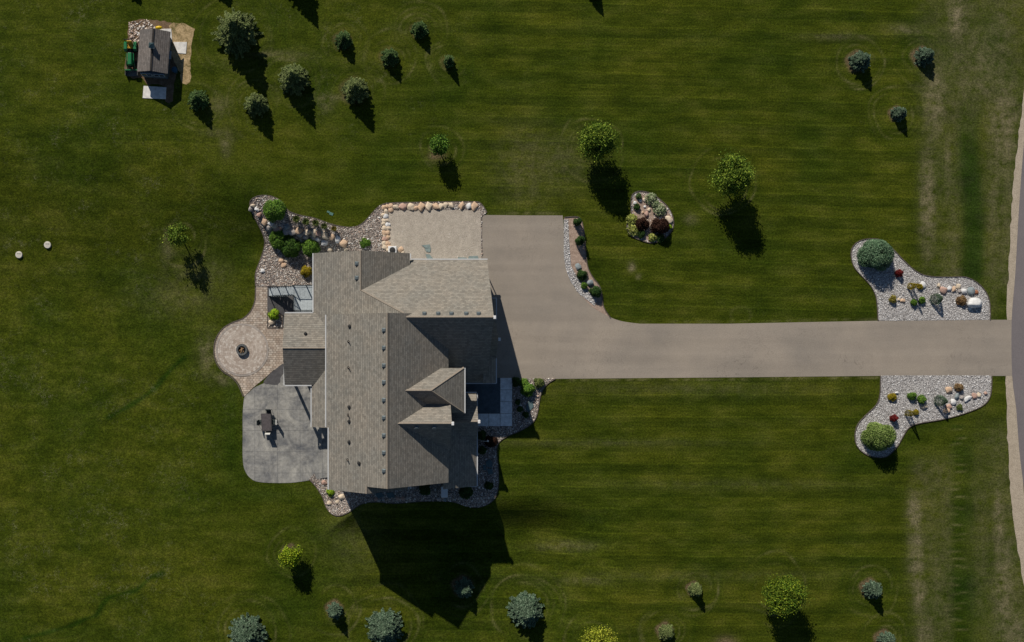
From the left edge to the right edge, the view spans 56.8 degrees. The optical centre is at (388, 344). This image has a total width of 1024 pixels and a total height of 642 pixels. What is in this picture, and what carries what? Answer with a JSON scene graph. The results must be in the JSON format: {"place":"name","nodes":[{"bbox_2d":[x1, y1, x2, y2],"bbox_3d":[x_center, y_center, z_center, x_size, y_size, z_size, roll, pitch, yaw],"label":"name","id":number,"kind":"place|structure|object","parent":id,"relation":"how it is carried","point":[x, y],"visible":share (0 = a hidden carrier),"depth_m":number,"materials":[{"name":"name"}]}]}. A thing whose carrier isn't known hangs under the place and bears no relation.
{"place":"outdoors","nodes":[
{"label":"outdoors","id":0,"kind":"place"},
{"bbox_2d":[215,286,283,395],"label":"paver path","id":1,"kind":"structure","parent":0,"point":[256,317],"depth_m":96.92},
{"bbox_2d":[243,374,327,482],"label":"patio","id":2,"kind":"structure","parent":0,"point":[292,447],"depth_m":96.93,"materials":[{"name":"concrete"}]},
{"bbox_2d":[261,413,271,430],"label":"patio table","id":3,"kind":"object","parent":2,"relation":"on","point":[266,423],"visible":1,"depth_m":96.20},
{"bbox_2d":[465,378,499,412],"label":"porch floor","id":4,"kind":"structure","parent":0,"point":[488,398],"depth_m":94.89,"materials":[{"name":"grey concrete"}]},
{"bbox_2d":[0,0,1023,641],"bbox_3d":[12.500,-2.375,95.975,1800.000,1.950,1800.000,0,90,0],"label":"lawn","id":5,"kind":"structure","parent":0,"point":[138,502],"depth_m":95.00,"materials":[{"name":"green plant"}]},
{"bbox_2d":[124,19,176,102],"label":"soil patch","id":6,"kind":"object","parent":5,"relation":"on","point":[168,83],"visible":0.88,"depth_m":94.99,"materials":[{"name":"brown soil"}]},
{"bbox_2d":[123,39,138,75],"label":"tractor","id":7,"kind":"object","parent":6,"relation":"on","point":[130,48],"visible":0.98,"depth_m":94.12,"materials":[{"name":"green paint"}]},
{"bbox_2d":[129,19,155,42],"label":"river rock","id":8,"kind":"object","parent":6,"relation":"on","point":[135,32],"visible":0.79,"depth_m":94.96,"materials":[{"name":"beige stone"}]},
{"bbox_2d":[137,28,171,78],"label":"shed","id":9,"kind":"structure","parent":6,"relation":"on","point":[154,53],"depth_m":93.10,"materials":[{"name":"grey"}]},
{"bbox_2d":[143,86,165,98],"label":"concrete slab","id":10,"kind":"structure","parent":6,"relation":"on","point":[151,92],"depth_m":94.93,"materials":[{"name":"white concrete"}]},
{"bbox_2d":[160,222,190,250],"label":"maple tree","id":11,"kind":"object","parent":5,"relation":"on","point":[171,236],"visible":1,"depth_m":94.15,"materials":[{"name":"green plant"}]},
{"bbox_2d":[173,42,186,53],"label":"concrete slab","id":12,"kind":"structure","parent":5,"relation":"on","point":[181,47],"depth_m":94.93,"materials":[{"name":"white concrete"}]},
{"bbox_2d":[169,23,194,83],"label":"straw patch","id":13,"kind":"object","parent":5,"relation":"on","point":[182,32],"visible":1,"depth_m":94.99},
{"bbox_2d":[186,89,208,110],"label":"spruce","id":14,"kind":"object","parent":5,"relation":"on","point":[197,100],"visible":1,"depth_m":94.11,"materials":[{"name":"green plant"}]},
{"bbox_2d":[213,287,255,396],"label":"landscape edging","id":15,"kind":"object","parent":5,"relation":"on","point":[218,334],"visible":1,"depth_m":96.89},
{"bbox_2d":[211,7,262,59],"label":"spruce","id":16,"kind":"object","parent":5,"relation":"on","point":[237,32],"visible":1,"depth_m":93.27,"materials":[{"name":"green plant"}]},
{"bbox_2d":[218,325,266,373],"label":"paver circle","id":17,"kind":"object","parent":5,"relation":"on","point":[235,357],"visible":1,"depth_m":96.90,"materials":[{"name":"brick"}]},
{"bbox_2d":[236,344,247,355],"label":"fire pit","id":18,"kind":"object","parent":17,"relation":"on","point":[240,346],"visible":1,"depth_m":96.61,"materials":[{"name":"grey stone"}]},
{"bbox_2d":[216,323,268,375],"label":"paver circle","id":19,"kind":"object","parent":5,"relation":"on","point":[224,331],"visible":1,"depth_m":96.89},
{"bbox_2d":[227,612,268,641],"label":"spruce","id":20,"kind":"object","parent":5,"relation":"on","point":[243,629],"visible":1,"depth_m":95.82,"materials":[{"name":"green plant"}]},
{"bbox_2d":[243,92,268,117],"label":"spruce","id":21,"kind":"object","parent":5,"relation":"on","point":[254,104],"visible":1,"depth_m":93.89,"materials":[{"name":"green plant"}]},
{"bbox_2d":[263,364,283,384],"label":"slate corner","id":22,"kind":"object","parent":5,"relation":"on","point":[274,376],"visible":0.78,"depth_m":96.91,"materials":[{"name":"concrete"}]},
{"bbox_2d":[268,312,281,326],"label":"river rock bed","id":23,"kind":"object","parent":5,"relation":"on","point":[278,325],"visible":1,"depth_m":96.90,"materials":[{"name":"grey gravel"}]},
{"bbox_2d":[268,309,278,319],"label":"shrub","id":24,"kind":"object","parent":23,"relation":"on","point":[273,313],"visible":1,"depth_m":96.33,"materials":[{"name":"green plant"}]},
{"bbox_2d":[267,286,294,327],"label":"court","id":25,"kind":"object","parent":5,"relation":"on","point":[283,304],"visible":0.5,"depth_m":96.93,"materials":[{"name":"stone"}]},
{"bbox_2d":[268,285,311,311],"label":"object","id":26,"kind":"object","parent":25,"relation":"on","point":[302,297],"visible":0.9,"depth_m":94.88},
{"bbox_2d":[276,544,302,569],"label":"maple tree","id":27,"kind":"object","parent":5,"relation":"on","point":[290,557],"visible":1,"depth_m":94.77,"materials":[{"name":"green plant"}]},
{"bbox_2d":[278,62,309,95],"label":"spruce","id":28,"kind":"object","parent":5,"relation":"on","point":[293,79],"visible":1,"depth_m":93.63,"materials":[{"name":"green plant"}]},
{"bbox_2d":[326,601,342,619],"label":"spruce","id":29,"kind":"object","parent":5,"relation":"on","point":[334,610],"visible":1,"depth_m":95.97,"materials":[{"name":"green plant"}]},
{"bbox_2d":[334,30,352,50],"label":"spruce","id":30,"kind":"object","parent":5,"relation":"on","point":[344,40],"visible":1,"depth_m":94.27,"materials":[{"name":"green plant"}]},
{"bbox_2d":[341,76,369,103],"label":"spruce","id":31,"kind":"object","parent":5,"relation":"on","point":[354,89],"visible":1,"depth_m":93.77,"materials":[{"name":"green plant"}]},
{"bbox_2d":[249,195,486,285],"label":"landscape edging","id":32,"kind":"object","parent":5,"relation":"on","point":[345,226],"visible":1,"depth_m":94.91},
{"bbox_2d":[250,196,486,285],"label":"river rock bed","id":33,"kind":"object","parent":5,"relation":"on","point":[304,261],"visible":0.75,"depth_m":95.46,"materials":[{"name":"grey gravel"}]},
{"bbox_2d":[263,199,285,222],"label":"shrub","id":34,"kind":"object","parent":33,"relation":"on","point":[270,206],"visible":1,"depth_m":94.37,"materials":[{"name":"green plant"}]},
{"bbox_2d":[269,230,289,249],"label":"shrub","id":35,"kind":"object","parent":33,"relation":"on","point":[277,239],"visible":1,"depth_m":95.87,"materials":[{"name":"green plant"}]},
{"bbox_2d":[281,236,301,257],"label":"shrub","id":36,"kind":"object","parent":33,"relation":"on","point":[292,250],"visible":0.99,"depth_m":95.84,"materials":[{"name":"green plant"}]},
{"bbox_2d":[300,265,311,277],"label":"shrub","id":37,"kind":"object","parent":33,"relation":"on","point":[306,271],"visible":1,"depth_m":96.41,"materials":[{"name":"yellow plant"}]},
{"bbox_2d":[301,238,320,256],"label":"shrub","id":38,"kind":"object","parent":33,"relation":"on","point":[307,245],"visible":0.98,"depth_m":95.70,"materials":[{"name":"green plant"}]},
{"bbox_2d":[360,237,370,247],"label":"shrub","id":39,"kind":"object","parent":33,"relation":"on","point":[364,243],"visible":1,"depth_m":94.67,"materials":[{"name":"green plant"}]},
{"bbox_2d":[388,210,480,258],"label":"gravel pad","id":40,"kind":"object","parent":33,"relation":"on","point":[432,233],"visible":0.83,"depth_m":94.92,"materials":[{"name":"beige gravel"}]},
{"bbox_2d":[365,607,403,641],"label":"spruce","id":41,"kind":"object","parent":5,"relation":"on","point":[383,627],"visible":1,"depth_m":95.76,"materials":[{"name":"green plant"}]},
{"bbox_2d":[380,47,398,67],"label":"spruce","id":42,"kind":"object","parent":5,"relation":"on","point":[390,56],"visible":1,"depth_m":94.23,"materials":[{"name":"green plant"}]},
{"bbox_2d":[283,250,500,493],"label":"house","id":43,"kind":"structure","parent":5,"relation":"on","point":[387,356],"depth_m":88.27,"materials":[{"name":"grey"}]},
{"bbox_2d":[410,21,428,38],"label":"spruce","id":44,"kind":"object","parent":5,"relation":"on","point":[420,30],"visible":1,"depth_m":94.20,"materials":[{"name":"green plant"}]},
{"bbox_2d":[309,379,554,515],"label":"landscape edging","id":45,"kind":"object","parent":5,"relation":"on","point":[444,501],"visible":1,"depth_m":95.06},
{"bbox_2d":[310,378,554,514],"bbox_3d":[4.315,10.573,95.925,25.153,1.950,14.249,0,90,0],"label":"river rock bed","id":46,"kind":"object","parent":5,"relation":"on","point":[490,477],"visible":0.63,"depth_m":94.95,"materials":[{"name":"grey gravel"}]},
{"bbox_2d":[419,485,430,495],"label":"shrub","id":47,"kind":"object","parent":46,"relation":"on","point":[424,491],"visible":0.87,"depth_m":94.18,"materials":[{"name":"green plant"}]},
{"bbox_2d":[441,486,447,497],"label":"generator","id":48,"kind":"object","parent":46,"relation":"on","point":[444,493],"visible":0.74,"depth_m":94.17,"materials":[{"name":"grey metal"}]},
{"bbox_2d":[458,487,472,498],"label":"shrub","id":49,"kind":"object","parent":46,"relation":"on","point":[465,492],"visible":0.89,"depth_m":94.31,"materials":[{"name":"green plant"}]},
{"bbox_2d":[478,430,485,439],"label":"shrub","id":50,"kind":"object","parent":46,"relation":"on","point":[482,435],"visible":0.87,"depth_m":94.49,"materials":[{"name":"green plant"}]},
{"bbox_2d":[484,435,497,447],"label":"shrub","id":51,"kind":"object","parent":46,"relation":"on","point":[492,442],"visible":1,"depth_m":94.36,"materials":[{"name":"red plant"}]},
{"bbox_2d":[512,377,520,386],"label":"shrub","id":52,"kind":"object","parent":46,"relation":"on","point":[516,382],"visible":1,"depth_m":94.44,"materials":[{"name":"green plant"}]},
{"bbox_2d":[520,382,535,396],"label":"shrub","id":53,"kind":"object","parent":46,"relation":"on","point":[527,390],"visible":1,"depth_m":94.39,"materials":[{"name":"green plant"}]},
{"bbox_2d":[526,400,533,411],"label":"flagstone","id":54,"kind":"object","parent":46,"relation":"on","point":[529,405],"visible":1,"depth_m":94.88,"materials":[{"name":"stone"}]},
{"bbox_2d":[533,378,544,387],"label":"shrub","id":55,"kind":"object","parent":46,"relation":"on","point":[538,383],"visible":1,"depth_m":94.46,"materials":[{"name":"green plant"}]},
{"bbox_2d":[427,132,449,158],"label":"tree","id":56,"kind":"object","parent":5,"relation":"on","point":[439,146],"visible":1,"depth_m":92.78,"materials":[{"name":"green plant"}]},
{"bbox_2d":[443,55,454,67],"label":"spruce","id":57,"kind":"object","parent":5,"relation":"on","point":[448,62],"visible":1,"depth_m":94.25,"materials":[{"name":"green plant"}]},
{"bbox_2d":[454,576,474,598],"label":"spruce","id":58,"kind":"object","parent":5,"relation":"on","point":[464,586],"visible":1,"depth_m":96.02,"materials":[{"name":"green plant"}]},
{"bbox_2d":[478,378,511,425],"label":"front walk","id":59,"kind":"structure","parent":5,"relation":"on","point":[505,407],"depth_m":94.90,"materials":[{"name":"concrete"}]},
{"bbox_2d":[505,590,544,628],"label":"spruce","id":60,"kind":"object","parent":5,"relation":"on","point":[524,609],"visible":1,"depth_m":95.66,"materials":[{"name":"green plant"}]},
{"bbox_2d":[564,217,608,316],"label":"rock bed","id":61,"kind":"object","parent":5,"relation":"on","point":[577,254],"visible":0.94,"depth_m":94.98,"materials":[{"name":"beige gravel"}]},
{"bbox_2d":[575,236,584,245],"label":"shrub","id":62,"kind":"object","parent":61,"relation":"on","point":[580,240],"visible":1,"depth_m":93.96,"materials":[{"name":"green plant"}]},
{"bbox_2d":[564,219,596,304],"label":"white rock strip","id":63,"kind":"object","parent":61,"relation":"on","point":[568,268],"visible":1,"depth_m":94.97,"materials":[{"name":"grey gravel"}]},
{"bbox_2d":[563,219,594,305],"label":"white rock","id":64,"kind":"object","parent":63,"relation":"on","point":[577,281],"visible":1,"depth_m":94.94,"materials":[{"name":"white stone"}]},
{"bbox_2d":[576,270,587,280],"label":"shrub","id":65,"kind":"object","parent":61,"relation":"on","point":[581,273],"visible":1,"depth_m":94.56,"materials":[{"name":"green plant"}]},
{"bbox_2d":[588,286,601,297],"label":"shrub","id":66,"kind":"object","parent":61,"relation":"on","point":[597,292],"visible":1,"depth_m":94.38,"materials":[{"name":"green plant"}]},
{"bbox_2d":[564,216,610,317],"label":"landscape edging","id":67,"kind":"object","parent":5,"relation":"on","point":[587,264],"visible":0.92,"depth_m":94.91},
{"bbox_2d":[575,115,621,161],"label":"maple tree","id":68,"kind":"object","parent":5,"relation":"on","point":[599,140],"visible":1,"depth_m":91.31,"materials":[{"name":"green plant"}]},
{"bbox_2d":[578,620,618,641],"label":"maple tree","id":69,"kind":"object","parent":5,"relation":"on","point":[592,635],"visible":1,"depth_m":92.92,"materials":[{"name":"yellow plant"}]},
{"bbox_2d":[627,192,672,242],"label":"rock bed","id":70,"kind":"object","parent":5,"relation":"on","point":[641,215],"visible":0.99,"depth_m":94.98,"materials":[{"name":"beige gravel"}]},
{"bbox_2d":[626,213,637,224],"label":"hosta","id":71,"kind":"object","parent":70,"relation":"on","point":[632,218],"visible":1,"depth_m":94.66,"materials":[{"name":"green plant"}]},
{"bbox_2d":[626,224,638,235],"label":"hosta","id":72,"kind":"object","parent":70,"relation":"on","point":[633,226],"visible":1,"depth_m":94.69,"materials":[{"name":"green plant"}]},
{"bbox_2d":[635,217,649,230],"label":"shrub","id":73,"kind":"object","parent":70,"relation":"on","point":[642,223],"visible":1,"depth_m":94.39,"materials":[{"name":"red plant"}]},
{"bbox_2d":[628,192,671,241],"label":"white rock","id":74,"kind":"object","parent":70,"relation":"on","point":[666,234],"visible":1,"depth_m":94.96,"materials":[{"name":"white stone"}]},
{"bbox_2d":[645,192,657,205],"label":"variegated plant","id":75,"kind":"object","parent":70,"relation":"on","point":[650,199],"visible":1,"depth_m":94.64,"materials":[{"name":"green plant"}]},
{"bbox_2d":[653,203,666,216],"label":"variegated plant","id":76,"kind":"object","parent":70,"relation":"on","point":[661,211],"visible":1,"depth_m":94.62,"materials":[{"name":"green plant"}]},
{"bbox_2d":[650,218,669,233],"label":"shrub","id":77,"kind":"object","parent":70,"relation":"on","point":[662,226],"visible":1,"depth_m":94.14,"materials":[{"name":"red plant"}]},
{"bbox_2d":[656,233,664,242],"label":"shrub","id":78,"kind":"object","parent":70,"relation":"on","point":[660,237],"visible":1,"depth_m":94.71,"materials":[{"name":"green plant"}]},
{"bbox_2d":[626,191,673,242],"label":"landscape edging","id":79,"kind":"object","parent":5,"relation":"on","point":[668,208],"visible":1,"depth_m":94.91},
{"bbox_2d":[658,624,674,640],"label":"spruce","id":80,"kind":"object","parent":5,"relation":"on","point":[665,632],"visible":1,"depth_m":94.43,"materials":[{"name":"green plant"}]},
{"bbox_2d":[687,582,701,596],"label":"spruce","id":81,"kind":"object","parent":5,"relation":"on","point":[694,589],"visible":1,"depth_m":94.42,"materials":[{"name":"green plant"}]},
{"bbox_2d":[707,148,759,198],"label":"maple tree","id":82,"kind":"object","parent":5,"relation":"on","point":[736,175],"visible":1,"depth_m":90.99,"materials":[{"name":"green plant"}]},
{"bbox_2d":[761,572,814,620],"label":"maple tree","id":83,"kind":"object","parent":5,"relation":"on","point":[792,595],"visible":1,"depth_m":91.33,"materials":[{"name":"green plant"}]},
{"bbox_2d":[847,50,870,72],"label":"spruce","id":84,"kind":"object","parent":5,"relation":"on","point":[860,60],"visible":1,"depth_m":94.23,"materials":[{"name":"green plant"}]},
{"bbox_2d":[861,580,882,599],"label":"spruce","id":85,"kind":"object","parent":5,"relation":"on","point":[872,589],"visible":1,"depth_m":94.20,"materials":[{"name":"green plant"}]},
{"bbox_2d":[876,631,895,641],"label":"spruce","id":86,"kind":"object","parent":5,"relation":"on","point":[887,637],"visible":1,"depth_m":94.34,"materials":[{"name":"green plant"}]},
{"bbox_2d":[890,106,906,121],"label":"spruce","id":87,"kind":"object","parent":5,"relation":"on","point":[898,114],"visible":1,"depth_m":94.28,"materials":[{"name":"green plant"}]},
{"bbox_2d":[850,238,990,319],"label":"landscape edging","id":88,"kind":"object","parent":5,"relation":"on","point":[914,270],"visible":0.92,"depth_m":94.91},
{"bbox_2d":[852,239,989,320],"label":"rock bed","id":89,"kind":"object","parent":5,"relation":"on","point":[907,271],"visible":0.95,"depth_m":94.98,"materials":[{"name":"grey gravel"}]},
{"bbox_2d":[856,239,894,270],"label":"juniper","id":90,"kind":"object","parent":89,"relation":"on","point":[874,256],"visible":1,"depth_m":93.50,"materials":[{"name":"green plant"}]},
{"bbox_2d":[929,293,942,304],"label":"dwarf spruce","id":91,"kind":"object","parent":89,"relation":"on","point":[940,297],"visible":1,"depth_m":94.44,"materials":[{"name":"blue plant"}]},
{"bbox_2d":[956,295,966,305],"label":"shrub","id":92,"kind":"object","parent":89,"relation":"on","point":[959,301],"visible":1,"depth_m":94.66,"materials":[{"name":"orange plant"}]},
{"bbox_2d":[967,298,981,307],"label":"boulder","id":93,"kind":"object","parent":89,"relation":"on","point":[974,302],"visible":1,"depth_m":94.51,"materials":[{"name":"white stone"}]},
{"bbox_2d":[855,375,990,456],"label":"rock bed","id":94,"kind":"object","parent":5,"relation":"on","point":[908,379],"visible":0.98,"depth_m":94.98,"materials":[{"name":"grey gravel"}]},
{"bbox_2d":[860,422,896,450],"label":"juniper","id":95,"kind":"object","parent":94,"relation":"on","point":[873,434],"visible":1,"depth_m":93.31,"materials":[{"name":"green plant"}]},
{"bbox_2d":[887,393,896,401],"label":"shrub","id":96,"kind":"object","parent":94,"relation":"on","point":[892,396],"visible":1,"depth_m":94.66,"materials":[{"name":"yellow plant"}]},
{"bbox_2d":[907,392,916,399],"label":"shrub","id":97,"kind":"object","parent":94,"relation":"on","point":[911,395],"visible":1,"depth_m":94.60,"materials":[{"name":"green plant"}]},
{"bbox_2d":[917,395,926,403],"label":"shrub","id":98,"kind":"object","parent":94,"relation":"on","point":[923,399],"visible":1,"depth_m":94.48,"materials":[{"name":"green plant"}]},
{"bbox_2d":[933,395,947,406],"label":"dwarf spruce","id":99,"kind":"object","parent":94,"relation":"on","point":[944,401],"visible":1,"depth_m":94.33,"materials":[{"name":"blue plant"}]},
{"bbox_2d":[954,383,963,391],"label":"shrub","id":100,"kind":"object","parent":94,"relation":"on","point":[957,388],"visible":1,"depth_m":94.66,"materials":[{"name":"orange plant"}]},
{"bbox_2d":[854,376,991,457],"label":"landscape edging","id":101,"kind":"object","parent":5,"relation":"on","point":[912,425],"visible":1,"depth_m":94.91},
{"bbox_2d":[914,46,934,67],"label":"spruce","id":102,"kind":"object","parent":5,"relation":"on","point":[925,55],"visible":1,"depth_m":94.29,"materials":[{"name":"green plant"}]},
{"bbox_2d":[1005,376,1023,582],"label":"road shoulder","id":103,"kind":"object","parent":5,"relation":"on","point":[1016,486],"visible":1,"depth_m":94.99},
{"bbox_2d":[1006,94,1023,319],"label":"road shoulder","id":104,"kind":"object","parent":5,"relation":"on","point":[1014,216],"visible":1,"depth_m":94.99},
{"bbox_2d":[482,215,1011,378],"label":"driveway","id":105,"kind":"structure","parent":0,"point":[552,322],"depth_m":94.99,"materials":[{"name":"concrete"}]},
{"bbox_2d":[1011,148,1023,484],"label":"road","id":106,"kind":"structure","parent":0,"point":[1017,339],"depth_m":94.98,"materials":[{"name":"grey asphalt"}]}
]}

